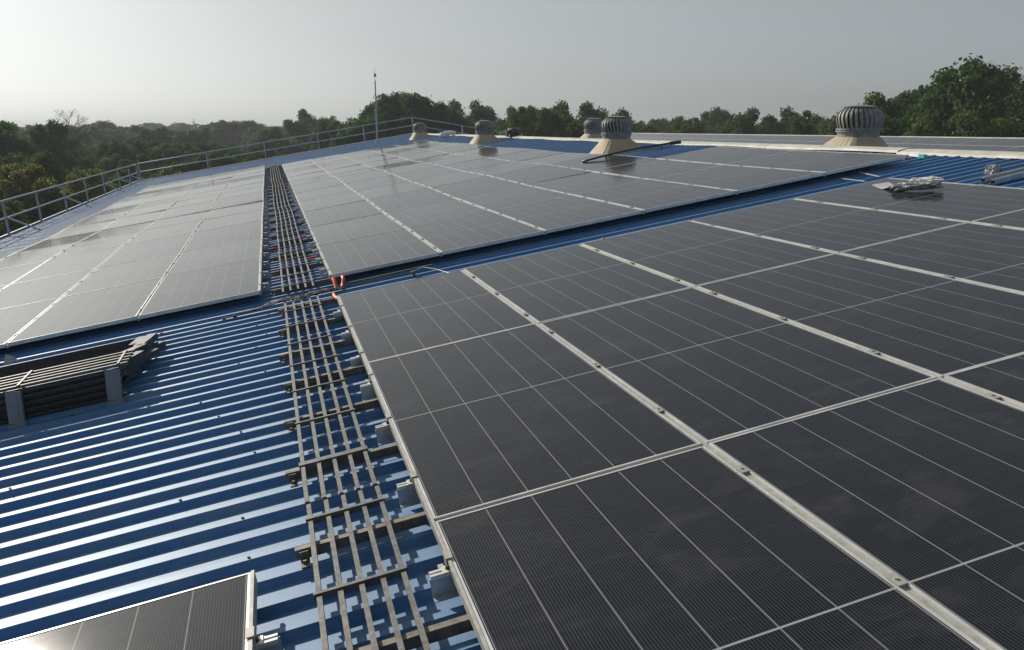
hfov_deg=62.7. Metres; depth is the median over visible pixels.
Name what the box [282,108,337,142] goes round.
tree
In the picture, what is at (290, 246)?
ladder walkway
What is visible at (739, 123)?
tree
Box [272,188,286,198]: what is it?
ladder walkway
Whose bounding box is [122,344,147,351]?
steel offcut
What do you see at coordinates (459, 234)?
solar panel
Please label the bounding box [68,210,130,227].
solar panel
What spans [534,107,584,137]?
tree
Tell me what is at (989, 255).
solar panel
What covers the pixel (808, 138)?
solar panel
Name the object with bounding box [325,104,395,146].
tree
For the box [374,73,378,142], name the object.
lightning mast
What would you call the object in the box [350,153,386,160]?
solar panel
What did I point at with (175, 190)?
solar panel
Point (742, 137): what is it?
solar panel
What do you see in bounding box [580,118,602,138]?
roof ventilator
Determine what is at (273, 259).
steel channel
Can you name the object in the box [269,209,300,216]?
steel channel
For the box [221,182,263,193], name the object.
solar panel
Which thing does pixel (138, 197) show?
solar panel
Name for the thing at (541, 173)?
solar panel
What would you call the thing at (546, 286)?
solar panel
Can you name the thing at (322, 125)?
tree
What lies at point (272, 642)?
support bracket
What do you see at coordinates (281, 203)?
ladder walkway
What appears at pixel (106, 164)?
tree
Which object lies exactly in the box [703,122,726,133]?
tree
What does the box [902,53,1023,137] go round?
tree
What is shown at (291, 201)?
steel channel
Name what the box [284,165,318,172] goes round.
solar panel
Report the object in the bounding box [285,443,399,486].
steel channel
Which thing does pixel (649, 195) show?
solar panel
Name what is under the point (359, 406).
steel channel
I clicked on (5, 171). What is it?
shrub
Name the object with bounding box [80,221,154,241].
solar panel
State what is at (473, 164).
solar panel
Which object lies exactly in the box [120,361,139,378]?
steel offcut
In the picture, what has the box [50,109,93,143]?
bare tree
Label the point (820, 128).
tree
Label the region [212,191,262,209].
solar panel
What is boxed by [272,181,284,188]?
ladder walkway
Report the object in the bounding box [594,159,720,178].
solar panel
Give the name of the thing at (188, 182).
solar panel
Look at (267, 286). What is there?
support bracket
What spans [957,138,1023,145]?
solar panel
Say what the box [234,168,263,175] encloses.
solar panel
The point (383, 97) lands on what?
tree
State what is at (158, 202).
solar panel
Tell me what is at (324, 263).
mounting rail
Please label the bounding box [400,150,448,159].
solar panel
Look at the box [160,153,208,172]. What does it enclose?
tree
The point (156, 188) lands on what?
solar panel
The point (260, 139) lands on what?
tree
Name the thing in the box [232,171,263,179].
solar panel
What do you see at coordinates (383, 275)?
steel rod
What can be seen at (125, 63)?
sky
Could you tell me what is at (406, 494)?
support bracket
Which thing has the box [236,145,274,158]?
tree
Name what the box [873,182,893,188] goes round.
paper sheet
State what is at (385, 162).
solar panel
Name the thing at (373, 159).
solar panel
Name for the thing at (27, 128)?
tree
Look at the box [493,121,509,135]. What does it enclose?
tree
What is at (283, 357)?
steel channel
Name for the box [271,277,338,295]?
steel channel
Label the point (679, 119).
tree
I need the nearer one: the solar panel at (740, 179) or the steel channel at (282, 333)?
the steel channel at (282, 333)
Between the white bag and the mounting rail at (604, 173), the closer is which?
the mounting rail at (604, 173)
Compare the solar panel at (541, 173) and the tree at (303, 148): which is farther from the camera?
the tree at (303, 148)
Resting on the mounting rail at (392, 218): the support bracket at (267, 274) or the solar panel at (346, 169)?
the solar panel at (346, 169)
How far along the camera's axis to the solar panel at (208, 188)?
26.29 m
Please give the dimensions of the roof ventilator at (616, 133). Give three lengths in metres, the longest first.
1.294 x 1.294 x 0.904 m
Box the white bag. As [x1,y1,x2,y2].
[439,130,455,136]
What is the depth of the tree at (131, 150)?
96.86 m
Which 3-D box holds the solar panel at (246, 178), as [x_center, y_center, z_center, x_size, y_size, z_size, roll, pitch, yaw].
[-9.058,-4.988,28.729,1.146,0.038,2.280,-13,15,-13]
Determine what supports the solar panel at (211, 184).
on the mounting rail at (6, 346)
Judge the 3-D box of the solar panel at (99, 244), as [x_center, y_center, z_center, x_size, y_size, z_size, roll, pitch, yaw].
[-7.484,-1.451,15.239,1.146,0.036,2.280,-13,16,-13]
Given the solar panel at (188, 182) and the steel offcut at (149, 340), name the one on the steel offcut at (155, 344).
the steel offcut at (149, 340)
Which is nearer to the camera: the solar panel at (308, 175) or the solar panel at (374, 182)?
the solar panel at (374, 182)
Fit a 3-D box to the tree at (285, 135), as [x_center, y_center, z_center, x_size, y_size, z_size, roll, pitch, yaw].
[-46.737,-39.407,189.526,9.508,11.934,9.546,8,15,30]
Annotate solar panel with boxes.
[0,242,76,268]
[0,260,47,286]
[0,268,96,308]
[0,298,60,348]
[0,572,250,649]
[7,277,162,346]
[12,246,121,283]
[13,231,98,253]
[46,219,116,239]
[51,231,140,258]
[63,252,180,296]
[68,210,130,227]
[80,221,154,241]
[87,203,142,217]
[99,233,193,267]
[102,210,166,229]
[103,196,152,210]
[116,191,160,202]
[120,201,175,217]
[125,219,202,244]
[129,188,167,196]
[134,196,183,208]
[138,184,172,192]
[139,257,260,318]
[144,211,208,229]
[145,181,178,188]
[145,190,188,202]
[155,186,194,195]
[158,200,215,219]
[164,183,199,190]
[166,236,261,275]
[169,194,220,208]
[170,178,204,187]
[175,175,208,183]
[177,189,223,201]
[183,220,261,250]
[186,183,227,194]
[193,180,229,188]
[195,209,262,231]
[197,177,231,185]
[202,173,233,181]
[204,201,262,219]
[206,170,236,177]
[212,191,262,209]
[217,186,262,199]
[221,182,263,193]
[226,177,263,187]
[229,175,263,182]
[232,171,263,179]
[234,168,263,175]
[236,166,263,172]
[282,159,312,166]
[283,162,315,169]
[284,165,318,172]
[286,167,324,176]
[288,171,328,181]
[290,174,334,185]
[292,177,342,192]
[295,184,352,201]
[299,191,365,211]
[303,200,382,226]
[310,213,404,245]
[311,154,340,160]
[313,156,346,164]
[318,159,352,166]
[318,228,439,277]
[322,161,360,169]
[325,164,369,173]
[331,168,378,176]
[337,169,392,183]
[338,270,534,362]
[339,150,369,155]
[345,151,377,158]
[346,175,406,190]
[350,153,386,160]
[355,181,427,199]
[356,155,396,163]
[363,157,409,166]
[367,323,701,520]
[368,187,454,211]
[369,145,396,150]
[371,161,420,169]
[375,146,409,152]
[382,162,438,174]
[383,148,418,154]
[384,199,488,227]
[390,149,432,156]
[394,166,459,180]
[396,141,426,145]
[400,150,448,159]
[404,141,440,147]
[408,211,543,254]
[411,154,461,161]
[411,171,486,186]
[412,142,449,148]
[423,143,465,149]
[426,155,486,165]
[430,176,522,197]
[435,446,985,649]
[436,144,485,152]
[444,158,512,170]
[450,147,502,154]
[457,185,569,210]
[464,245,691,323]
[465,161,545,175]
[469,148,532,157]
[489,149,563,160]
[490,164,590,184]
[493,195,642,232]
[517,153,598,164]
[526,172,648,194]
[540,287,936,444]
[549,154,654,170]
[574,179,735,212]
[581,221,835,286]
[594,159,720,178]
[630,137,647,139]
[631,133,648,136]
[638,134,668,137]
[643,138,669,139]
[652,165,823,192]
[653,134,691,137]
[657,146,794,164]
[676,134,715,138]
[685,139,717,141]
[692,199,966,252]
[695,134,737,138]
[697,253,1023,377]
[707,139,742,141]
[709,378,1023,649]
[723,135,768,139]
[726,151,906,174]
[735,140,772,142]
[748,135,798,140]
[768,141,811,143]
[778,136,836,140]
[795,178,1023,222]
[802,141,826,144]
[814,137,833,141]
[840,222,1023,292]
[881,137,929,143]
[889,144,951,148]
[900,137,985,144]
[938,145,1019,150]
[944,353,1023,407]
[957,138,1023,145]
[972,209,1023,229]
[1002,146,1023,151]
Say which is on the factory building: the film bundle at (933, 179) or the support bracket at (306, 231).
the support bracket at (306, 231)
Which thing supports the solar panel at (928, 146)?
on the factory building
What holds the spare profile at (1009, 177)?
on the factory building
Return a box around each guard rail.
[0,164,146,236]
[137,117,520,180]
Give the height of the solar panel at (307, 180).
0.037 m
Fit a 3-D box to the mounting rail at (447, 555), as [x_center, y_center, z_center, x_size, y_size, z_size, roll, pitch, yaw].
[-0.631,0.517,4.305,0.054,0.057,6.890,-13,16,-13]
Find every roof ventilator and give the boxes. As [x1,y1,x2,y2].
[409,123,430,139]
[469,120,500,144]
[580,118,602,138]
[589,116,642,154]
[823,105,888,146]
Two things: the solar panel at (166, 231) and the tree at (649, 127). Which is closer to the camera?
the solar panel at (166, 231)
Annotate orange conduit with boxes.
[331,277,337,286]
[340,275,344,286]
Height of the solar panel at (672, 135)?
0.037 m
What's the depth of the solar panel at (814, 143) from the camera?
30.57 m
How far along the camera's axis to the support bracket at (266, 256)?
11.06 m
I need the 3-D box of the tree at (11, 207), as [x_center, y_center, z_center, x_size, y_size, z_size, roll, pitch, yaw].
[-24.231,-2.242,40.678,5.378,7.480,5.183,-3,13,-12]
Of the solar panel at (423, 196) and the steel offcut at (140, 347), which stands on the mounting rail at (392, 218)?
the solar panel at (423, 196)
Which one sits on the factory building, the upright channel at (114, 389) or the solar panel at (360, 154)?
the upright channel at (114, 389)
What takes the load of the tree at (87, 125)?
on the ground
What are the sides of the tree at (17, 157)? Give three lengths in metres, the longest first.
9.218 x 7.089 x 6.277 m
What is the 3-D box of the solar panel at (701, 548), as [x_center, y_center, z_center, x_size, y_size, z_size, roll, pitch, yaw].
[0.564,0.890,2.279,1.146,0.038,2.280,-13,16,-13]
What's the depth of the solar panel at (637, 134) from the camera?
47.39 m
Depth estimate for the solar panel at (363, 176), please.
20.78 m
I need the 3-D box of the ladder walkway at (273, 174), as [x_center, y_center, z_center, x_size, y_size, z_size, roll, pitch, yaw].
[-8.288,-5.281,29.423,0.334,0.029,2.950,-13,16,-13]
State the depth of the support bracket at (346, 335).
6.31 m
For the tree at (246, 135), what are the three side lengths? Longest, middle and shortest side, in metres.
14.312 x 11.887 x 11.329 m
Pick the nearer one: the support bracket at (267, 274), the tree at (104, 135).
the support bracket at (267, 274)
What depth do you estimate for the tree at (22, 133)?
160.41 m
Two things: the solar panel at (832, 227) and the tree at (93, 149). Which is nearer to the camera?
the solar panel at (832, 227)
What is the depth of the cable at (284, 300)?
7.88 m
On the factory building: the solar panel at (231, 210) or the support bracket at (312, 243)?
the support bracket at (312, 243)
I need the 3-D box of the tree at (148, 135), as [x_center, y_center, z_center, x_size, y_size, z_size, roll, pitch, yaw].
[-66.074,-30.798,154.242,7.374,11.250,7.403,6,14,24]
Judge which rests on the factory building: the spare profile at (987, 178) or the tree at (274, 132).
the spare profile at (987, 178)
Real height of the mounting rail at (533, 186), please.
0.108 m
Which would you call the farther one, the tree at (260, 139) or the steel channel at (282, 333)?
the tree at (260, 139)
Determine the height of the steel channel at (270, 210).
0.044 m
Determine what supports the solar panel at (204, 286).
on the mounting rail at (138, 319)
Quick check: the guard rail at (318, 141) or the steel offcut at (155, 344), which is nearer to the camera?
the steel offcut at (155, 344)
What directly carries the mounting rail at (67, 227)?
on the factory building
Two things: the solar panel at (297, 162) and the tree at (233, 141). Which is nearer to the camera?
the solar panel at (297, 162)
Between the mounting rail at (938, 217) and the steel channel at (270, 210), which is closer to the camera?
the mounting rail at (938, 217)
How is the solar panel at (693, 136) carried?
on the factory building
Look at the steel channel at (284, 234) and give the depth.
13.02 m
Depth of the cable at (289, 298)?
7.89 m
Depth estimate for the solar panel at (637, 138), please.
45.03 m
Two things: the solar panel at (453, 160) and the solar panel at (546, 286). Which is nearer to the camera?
the solar panel at (546, 286)
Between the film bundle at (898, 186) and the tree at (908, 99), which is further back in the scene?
the tree at (908, 99)
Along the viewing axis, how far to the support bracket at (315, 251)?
10.60 m
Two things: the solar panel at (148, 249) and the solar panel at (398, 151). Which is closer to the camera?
the solar panel at (148, 249)
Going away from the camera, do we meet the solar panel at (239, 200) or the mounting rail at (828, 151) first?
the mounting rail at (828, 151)
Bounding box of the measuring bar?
[896,152,926,157]
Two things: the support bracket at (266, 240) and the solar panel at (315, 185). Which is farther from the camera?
the solar panel at (315, 185)
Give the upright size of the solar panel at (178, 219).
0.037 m
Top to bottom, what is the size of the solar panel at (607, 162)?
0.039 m
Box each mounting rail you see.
[0,184,173,290]
[0,186,149,259]
[5,184,198,348]
[137,172,235,320]
[246,570,265,649]
[259,166,265,294]
[282,165,330,279]
[310,159,441,256]
[336,296,489,649]
[341,155,546,234]
[370,150,644,213]
[395,145,737,194]
[434,141,825,176]
[462,270,994,649]
[580,244,1023,408]
[702,223,1023,293]
[720,146,908,158]
[797,199,1022,229]
[895,178,1023,188]
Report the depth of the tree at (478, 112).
99.23 m
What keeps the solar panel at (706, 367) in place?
on the mounting rail at (896, 579)
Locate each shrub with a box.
[0,163,49,224]
[0,163,61,223]
[23,188,82,220]
[44,168,119,213]
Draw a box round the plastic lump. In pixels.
[984,164,1001,175]
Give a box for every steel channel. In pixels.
[268,200,295,206]
[268,205,294,211]
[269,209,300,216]
[269,215,298,223]
[269,222,305,230]
[269,230,304,239]
[270,238,313,247]
[270,249,314,261]
[270,262,323,276]
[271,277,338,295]
[278,297,337,315]
[278,316,345,337]
[279,338,354,362]
[283,365,366,393]
[284,398,380,432]
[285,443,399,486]
[294,511,428,568]
[353,614,473,649]
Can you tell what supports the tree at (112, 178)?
on the ground
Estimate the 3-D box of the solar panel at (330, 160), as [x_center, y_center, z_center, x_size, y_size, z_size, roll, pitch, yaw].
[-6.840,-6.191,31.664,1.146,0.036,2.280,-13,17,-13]
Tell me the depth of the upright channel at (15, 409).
5.69 m
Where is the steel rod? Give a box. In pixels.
[346,264,432,284]
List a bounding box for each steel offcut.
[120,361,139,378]
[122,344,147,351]
[122,350,145,368]
[123,366,142,383]
[128,336,144,347]
[134,333,158,346]
[139,348,159,363]
[148,341,158,349]
[158,341,165,349]
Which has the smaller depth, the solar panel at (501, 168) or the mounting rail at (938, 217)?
the mounting rail at (938, 217)
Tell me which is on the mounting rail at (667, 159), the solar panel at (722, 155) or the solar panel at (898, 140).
the solar panel at (722, 155)
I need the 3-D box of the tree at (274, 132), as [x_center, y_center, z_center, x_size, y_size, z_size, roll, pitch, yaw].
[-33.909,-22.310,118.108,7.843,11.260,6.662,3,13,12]
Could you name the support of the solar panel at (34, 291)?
on the mounting rail at (81, 240)
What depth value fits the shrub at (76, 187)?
49.18 m
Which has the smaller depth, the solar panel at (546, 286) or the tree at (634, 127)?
the solar panel at (546, 286)
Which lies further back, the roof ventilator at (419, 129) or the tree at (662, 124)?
the tree at (662, 124)
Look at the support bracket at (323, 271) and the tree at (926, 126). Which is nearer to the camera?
the support bracket at (323, 271)
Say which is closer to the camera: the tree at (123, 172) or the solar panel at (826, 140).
the solar panel at (826, 140)
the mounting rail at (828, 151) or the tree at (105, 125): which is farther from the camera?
the tree at (105, 125)
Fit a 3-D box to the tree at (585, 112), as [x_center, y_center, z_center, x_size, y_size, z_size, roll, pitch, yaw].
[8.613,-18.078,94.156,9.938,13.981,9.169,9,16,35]
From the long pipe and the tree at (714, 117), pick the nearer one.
the long pipe
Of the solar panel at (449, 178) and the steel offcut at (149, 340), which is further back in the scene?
the solar panel at (449, 178)
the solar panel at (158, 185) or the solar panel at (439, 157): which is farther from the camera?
the solar panel at (158, 185)
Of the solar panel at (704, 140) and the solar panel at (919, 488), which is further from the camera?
the solar panel at (704, 140)
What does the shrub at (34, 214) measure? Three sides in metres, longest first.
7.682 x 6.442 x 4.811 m
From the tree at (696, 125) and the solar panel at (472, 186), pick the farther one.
the tree at (696, 125)
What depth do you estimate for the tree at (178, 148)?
97.62 m
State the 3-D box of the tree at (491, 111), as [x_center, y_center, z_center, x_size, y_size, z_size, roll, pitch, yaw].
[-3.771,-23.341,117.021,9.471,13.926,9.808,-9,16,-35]
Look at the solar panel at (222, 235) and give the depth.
13.50 m
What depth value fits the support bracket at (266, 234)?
13.20 m
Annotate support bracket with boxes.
[254,633,284,649]
[261,282,270,291]
[262,252,269,259]
[262,261,269,268]
[262,271,269,279]
[263,232,268,237]
[263,238,268,244]
[263,245,268,251]
[304,228,310,234]
[309,241,315,248]
[312,248,319,256]
[315,257,323,266]
[319,267,328,277]
[333,309,342,322]
[341,329,352,339]
[350,354,363,366]
[360,380,376,400]
[375,421,394,445]
[396,478,420,507]
[429,564,458,602]
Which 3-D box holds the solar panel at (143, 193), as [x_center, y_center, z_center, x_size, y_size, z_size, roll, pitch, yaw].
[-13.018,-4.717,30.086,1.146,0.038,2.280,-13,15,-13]
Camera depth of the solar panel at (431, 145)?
30.35 m
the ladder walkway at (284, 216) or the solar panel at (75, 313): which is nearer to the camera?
the solar panel at (75, 313)
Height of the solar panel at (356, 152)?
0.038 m
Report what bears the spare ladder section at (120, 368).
on the spare ladder section
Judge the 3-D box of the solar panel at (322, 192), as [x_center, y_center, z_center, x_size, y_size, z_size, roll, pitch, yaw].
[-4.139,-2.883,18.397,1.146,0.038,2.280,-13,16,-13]
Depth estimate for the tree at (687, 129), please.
81.77 m
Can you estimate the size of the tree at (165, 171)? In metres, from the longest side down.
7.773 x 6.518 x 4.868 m
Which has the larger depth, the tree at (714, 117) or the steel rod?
the tree at (714, 117)
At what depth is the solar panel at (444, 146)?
28.11 m
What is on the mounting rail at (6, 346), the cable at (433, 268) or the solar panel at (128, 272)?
the solar panel at (128, 272)
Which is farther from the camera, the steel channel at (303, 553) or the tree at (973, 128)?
the tree at (973, 128)
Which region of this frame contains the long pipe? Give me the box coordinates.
[582,140,680,161]
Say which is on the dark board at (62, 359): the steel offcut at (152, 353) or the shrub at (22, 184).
the steel offcut at (152, 353)
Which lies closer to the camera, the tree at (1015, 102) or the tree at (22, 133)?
the tree at (1015, 102)
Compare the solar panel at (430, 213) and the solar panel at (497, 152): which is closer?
the solar panel at (430, 213)
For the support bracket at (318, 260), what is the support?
on the factory building
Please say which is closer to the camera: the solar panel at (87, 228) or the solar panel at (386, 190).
the solar panel at (386, 190)
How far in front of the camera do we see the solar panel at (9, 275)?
13.13 m
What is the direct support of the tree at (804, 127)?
on the ground
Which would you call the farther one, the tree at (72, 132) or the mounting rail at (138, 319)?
the tree at (72, 132)
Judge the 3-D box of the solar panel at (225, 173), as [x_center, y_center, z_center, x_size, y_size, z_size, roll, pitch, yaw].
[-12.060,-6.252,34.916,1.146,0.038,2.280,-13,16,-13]
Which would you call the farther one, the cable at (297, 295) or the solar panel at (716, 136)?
the solar panel at (716, 136)
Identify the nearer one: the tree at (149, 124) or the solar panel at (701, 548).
the solar panel at (701, 548)
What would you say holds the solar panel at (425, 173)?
on the mounting rail at (466, 202)
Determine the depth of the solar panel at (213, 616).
2.84 m
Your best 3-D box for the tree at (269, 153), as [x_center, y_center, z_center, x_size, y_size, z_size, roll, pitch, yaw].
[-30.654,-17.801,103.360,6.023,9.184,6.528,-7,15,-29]
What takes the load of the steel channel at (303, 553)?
on the factory building
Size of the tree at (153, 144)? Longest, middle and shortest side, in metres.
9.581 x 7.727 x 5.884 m
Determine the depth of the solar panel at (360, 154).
31.93 m
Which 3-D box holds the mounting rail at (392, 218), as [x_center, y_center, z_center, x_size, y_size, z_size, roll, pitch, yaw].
[-4.545,-3.785,21.803,0.032,0.104,27.670,-13,16,-13]
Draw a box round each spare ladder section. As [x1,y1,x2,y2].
[0,349,134,392]
[0,365,124,396]
[0,367,126,423]
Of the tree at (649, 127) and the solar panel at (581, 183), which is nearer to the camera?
the solar panel at (581, 183)
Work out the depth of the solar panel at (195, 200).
21.95 m
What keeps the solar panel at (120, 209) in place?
on the mounting rail at (67, 227)
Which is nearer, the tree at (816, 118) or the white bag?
the white bag
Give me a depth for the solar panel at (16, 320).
9.13 m
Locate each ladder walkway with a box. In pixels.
[270,168,278,172]
[270,171,280,176]
[270,176,281,182]
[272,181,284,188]
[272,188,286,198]
[273,196,289,210]
[274,207,295,226]
[276,223,302,250]
[278,247,314,293]
[283,294,377,505]
[305,485,430,649]
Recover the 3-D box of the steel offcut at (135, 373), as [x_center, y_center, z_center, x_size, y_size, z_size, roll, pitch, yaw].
[-2.913,0.392,6.314,0.076,0.056,0.316,-5,16,14]
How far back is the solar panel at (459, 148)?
25.89 m
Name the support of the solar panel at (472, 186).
on the mounting rail at (466, 202)
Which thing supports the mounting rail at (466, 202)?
attached to the factory building
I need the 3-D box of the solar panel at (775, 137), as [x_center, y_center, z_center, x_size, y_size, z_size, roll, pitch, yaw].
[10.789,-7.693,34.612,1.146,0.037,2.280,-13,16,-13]
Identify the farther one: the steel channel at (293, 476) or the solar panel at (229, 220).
the solar panel at (229, 220)
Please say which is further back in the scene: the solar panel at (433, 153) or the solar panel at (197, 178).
the solar panel at (197, 178)
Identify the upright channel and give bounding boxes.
[4,391,27,429]
[104,369,124,406]
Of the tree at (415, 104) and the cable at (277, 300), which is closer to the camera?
the cable at (277, 300)
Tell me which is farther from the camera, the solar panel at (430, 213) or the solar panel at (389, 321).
the solar panel at (430, 213)
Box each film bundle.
[890,181,943,190]
[907,176,943,183]
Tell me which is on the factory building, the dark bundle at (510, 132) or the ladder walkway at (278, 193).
the dark bundle at (510, 132)
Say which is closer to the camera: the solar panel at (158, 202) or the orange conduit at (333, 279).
the orange conduit at (333, 279)
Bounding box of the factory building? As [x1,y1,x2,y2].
[0,133,1023,649]
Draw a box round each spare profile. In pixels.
[980,167,1023,181]
[990,171,1023,183]
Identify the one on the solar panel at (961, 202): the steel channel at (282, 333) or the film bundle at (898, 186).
the film bundle at (898, 186)
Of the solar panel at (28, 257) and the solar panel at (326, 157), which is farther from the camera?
the solar panel at (326, 157)
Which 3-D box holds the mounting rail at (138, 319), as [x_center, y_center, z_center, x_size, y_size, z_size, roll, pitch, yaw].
[-7.717,-3.345,22.124,0.032,0.106,29.920,-13,16,-13]
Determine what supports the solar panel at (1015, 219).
on the mounting rail at (938, 217)
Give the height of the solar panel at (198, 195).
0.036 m
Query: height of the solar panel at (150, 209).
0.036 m
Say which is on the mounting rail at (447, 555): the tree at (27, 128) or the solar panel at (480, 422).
the solar panel at (480, 422)
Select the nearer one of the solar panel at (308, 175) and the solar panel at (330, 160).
the solar panel at (308, 175)
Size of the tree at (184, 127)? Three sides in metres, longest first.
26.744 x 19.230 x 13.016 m
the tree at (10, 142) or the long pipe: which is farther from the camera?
the tree at (10, 142)
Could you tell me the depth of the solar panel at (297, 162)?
33.47 m
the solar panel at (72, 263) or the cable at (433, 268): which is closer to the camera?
the cable at (433, 268)
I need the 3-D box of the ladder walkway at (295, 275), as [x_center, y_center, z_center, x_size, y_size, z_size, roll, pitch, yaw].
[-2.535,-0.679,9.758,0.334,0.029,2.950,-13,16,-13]
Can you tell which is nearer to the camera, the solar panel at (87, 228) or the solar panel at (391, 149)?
the solar panel at (87, 228)
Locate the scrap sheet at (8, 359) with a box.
[4,354,18,364]
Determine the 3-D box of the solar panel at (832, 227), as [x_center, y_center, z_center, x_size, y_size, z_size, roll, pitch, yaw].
[2.633,-0.893,7.376,1.146,0.036,2.280,-13,16,-13]
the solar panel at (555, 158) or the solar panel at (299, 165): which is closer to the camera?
the solar panel at (555, 158)
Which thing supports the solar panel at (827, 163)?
on the mounting rail at (667, 159)
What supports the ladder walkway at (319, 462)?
on the steel channel at (323, 302)
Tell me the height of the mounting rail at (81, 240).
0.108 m
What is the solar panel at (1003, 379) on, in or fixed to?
on the mounting rail at (994, 396)
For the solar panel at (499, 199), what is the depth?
12.34 m
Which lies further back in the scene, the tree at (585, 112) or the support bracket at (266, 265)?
the tree at (585, 112)
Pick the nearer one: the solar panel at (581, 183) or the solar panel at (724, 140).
the solar panel at (581, 183)
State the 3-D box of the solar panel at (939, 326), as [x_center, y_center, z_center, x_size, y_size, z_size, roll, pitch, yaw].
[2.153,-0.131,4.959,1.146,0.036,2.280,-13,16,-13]
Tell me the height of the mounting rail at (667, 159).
0.106 m
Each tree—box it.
[0,120,39,160]
[0,148,68,210]
[0,152,49,200]
[0,199,30,235]
[13,123,28,137]
[22,124,46,134]
[28,119,95,180]
[37,197,90,220]
[45,125,96,144]
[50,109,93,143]
[59,135,92,167]
[66,127,93,145]
[66,164,128,186]
[80,123,91,130]
[83,120,125,140]
[86,140,124,156]
[87,126,137,145]
[87,174,133,187]
[91,139,154,177]
[94,153,153,182]
[123,124,145,135]
[131,126,175,146]
[136,142,198,175]
[136,173,160,180]
[140,122,164,127]
[144,140,165,150]
[145,123,199,131]
[152,141,208,173]
[158,168,181,175]
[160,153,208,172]
[163,127,185,135]
[170,122,199,128]
[170,127,211,147]
[184,147,226,159]
[194,121,212,130]
[201,125,238,143]
[201,142,232,153]
[206,120,266,147]
[206,150,253,167]
[228,143,242,151]
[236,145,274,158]
[237,126,268,144]
[241,154,259,161]
[243,143,288,156]
[246,126,285,143]
[247,125,300,152]
[254,135,305,153]
[258,150,289,159]
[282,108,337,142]
[282,131,294,141]
[295,139,307,151]
[305,119,330,150]
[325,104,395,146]
[362,91,449,134]
[362,92,449,136]
[446,99,493,133]
[466,105,509,125]
[478,105,540,129]
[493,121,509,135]
[505,103,573,129]
[511,125,550,136]
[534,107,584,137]
[549,99,631,121]
[583,106,637,131]
[632,122,656,132]
[635,123,644,129]
[638,127,677,132]
[647,118,671,132]
[666,117,704,133]
[669,115,707,127]
[670,123,699,133]
[699,105,731,128]
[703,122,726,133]
[718,105,803,134]
[786,110,837,134]
[800,113,821,126]
[805,118,834,134]
[858,91,945,135]
[891,84,951,118]
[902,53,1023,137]
[902,113,956,136]
[952,109,1014,136]
[993,63,1023,136]
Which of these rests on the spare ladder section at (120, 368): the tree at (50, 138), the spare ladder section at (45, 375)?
the spare ladder section at (45, 375)
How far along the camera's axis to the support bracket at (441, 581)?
2.91 m
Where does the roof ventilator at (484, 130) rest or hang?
on the factory building
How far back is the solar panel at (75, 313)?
8.74 m
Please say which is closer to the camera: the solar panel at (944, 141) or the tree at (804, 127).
the solar panel at (944, 141)
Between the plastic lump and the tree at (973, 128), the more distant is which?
the tree at (973, 128)
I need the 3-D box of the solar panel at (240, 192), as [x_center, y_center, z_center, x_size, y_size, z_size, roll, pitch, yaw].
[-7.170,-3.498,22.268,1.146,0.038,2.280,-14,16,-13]
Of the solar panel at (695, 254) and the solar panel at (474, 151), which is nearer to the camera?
the solar panel at (695, 254)
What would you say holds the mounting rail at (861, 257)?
attached to the factory building
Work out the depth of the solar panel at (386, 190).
16.41 m
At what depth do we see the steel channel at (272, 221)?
15.16 m
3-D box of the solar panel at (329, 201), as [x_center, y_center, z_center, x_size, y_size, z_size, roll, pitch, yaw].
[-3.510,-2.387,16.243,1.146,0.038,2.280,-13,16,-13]
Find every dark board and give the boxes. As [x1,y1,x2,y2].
[0,338,135,383]
[0,374,106,424]
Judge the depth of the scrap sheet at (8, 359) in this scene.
7.19 m
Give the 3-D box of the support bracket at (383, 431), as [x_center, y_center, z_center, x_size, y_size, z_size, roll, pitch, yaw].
[-0.611,0.543,4.355,0.190,0.102,0.070,-13,16,-13]
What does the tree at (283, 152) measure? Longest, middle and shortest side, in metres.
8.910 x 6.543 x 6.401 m
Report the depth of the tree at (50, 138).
82.96 m
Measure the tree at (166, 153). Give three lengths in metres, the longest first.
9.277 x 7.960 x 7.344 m
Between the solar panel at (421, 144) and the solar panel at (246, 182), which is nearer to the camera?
the solar panel at (246, 182)
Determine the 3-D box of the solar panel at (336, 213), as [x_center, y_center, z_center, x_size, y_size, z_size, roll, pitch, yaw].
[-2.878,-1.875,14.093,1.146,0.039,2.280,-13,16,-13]
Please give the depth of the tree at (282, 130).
194.45 m
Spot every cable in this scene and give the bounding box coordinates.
[222,288,337,319]
[223,288,343,320]
[224,287,343,318]
[264,286,342,304]
[417,267,448,272]
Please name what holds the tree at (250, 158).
on the ground
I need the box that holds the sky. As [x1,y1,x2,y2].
[0,0,1023,127]
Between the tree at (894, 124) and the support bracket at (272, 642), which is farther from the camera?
the tree at (894, 124)
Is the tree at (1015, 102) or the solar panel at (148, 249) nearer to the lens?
the solar panel at (148, 249)
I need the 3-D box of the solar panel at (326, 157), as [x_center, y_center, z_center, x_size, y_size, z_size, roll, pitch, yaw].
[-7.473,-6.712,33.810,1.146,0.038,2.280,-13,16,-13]
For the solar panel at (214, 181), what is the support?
on the mounting rail at (6, 346)
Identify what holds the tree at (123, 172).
on the ground
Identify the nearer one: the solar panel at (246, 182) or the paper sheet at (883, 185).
the paper sheet at (883, 185)
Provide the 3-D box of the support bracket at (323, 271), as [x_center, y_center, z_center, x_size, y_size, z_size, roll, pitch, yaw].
[-2.007,-0.590,9.182,0.190,0.102,0.070,-13,16,-13]
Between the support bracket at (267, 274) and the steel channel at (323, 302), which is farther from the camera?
the support bracket at (267, 274)
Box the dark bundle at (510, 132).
[505,128,519,136]
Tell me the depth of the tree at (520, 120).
80.05 m
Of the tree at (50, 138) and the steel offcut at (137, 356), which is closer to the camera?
the steel offcut at (137, 356)
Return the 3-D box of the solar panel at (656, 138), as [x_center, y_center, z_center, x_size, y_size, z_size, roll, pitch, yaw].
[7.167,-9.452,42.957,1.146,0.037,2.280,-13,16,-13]

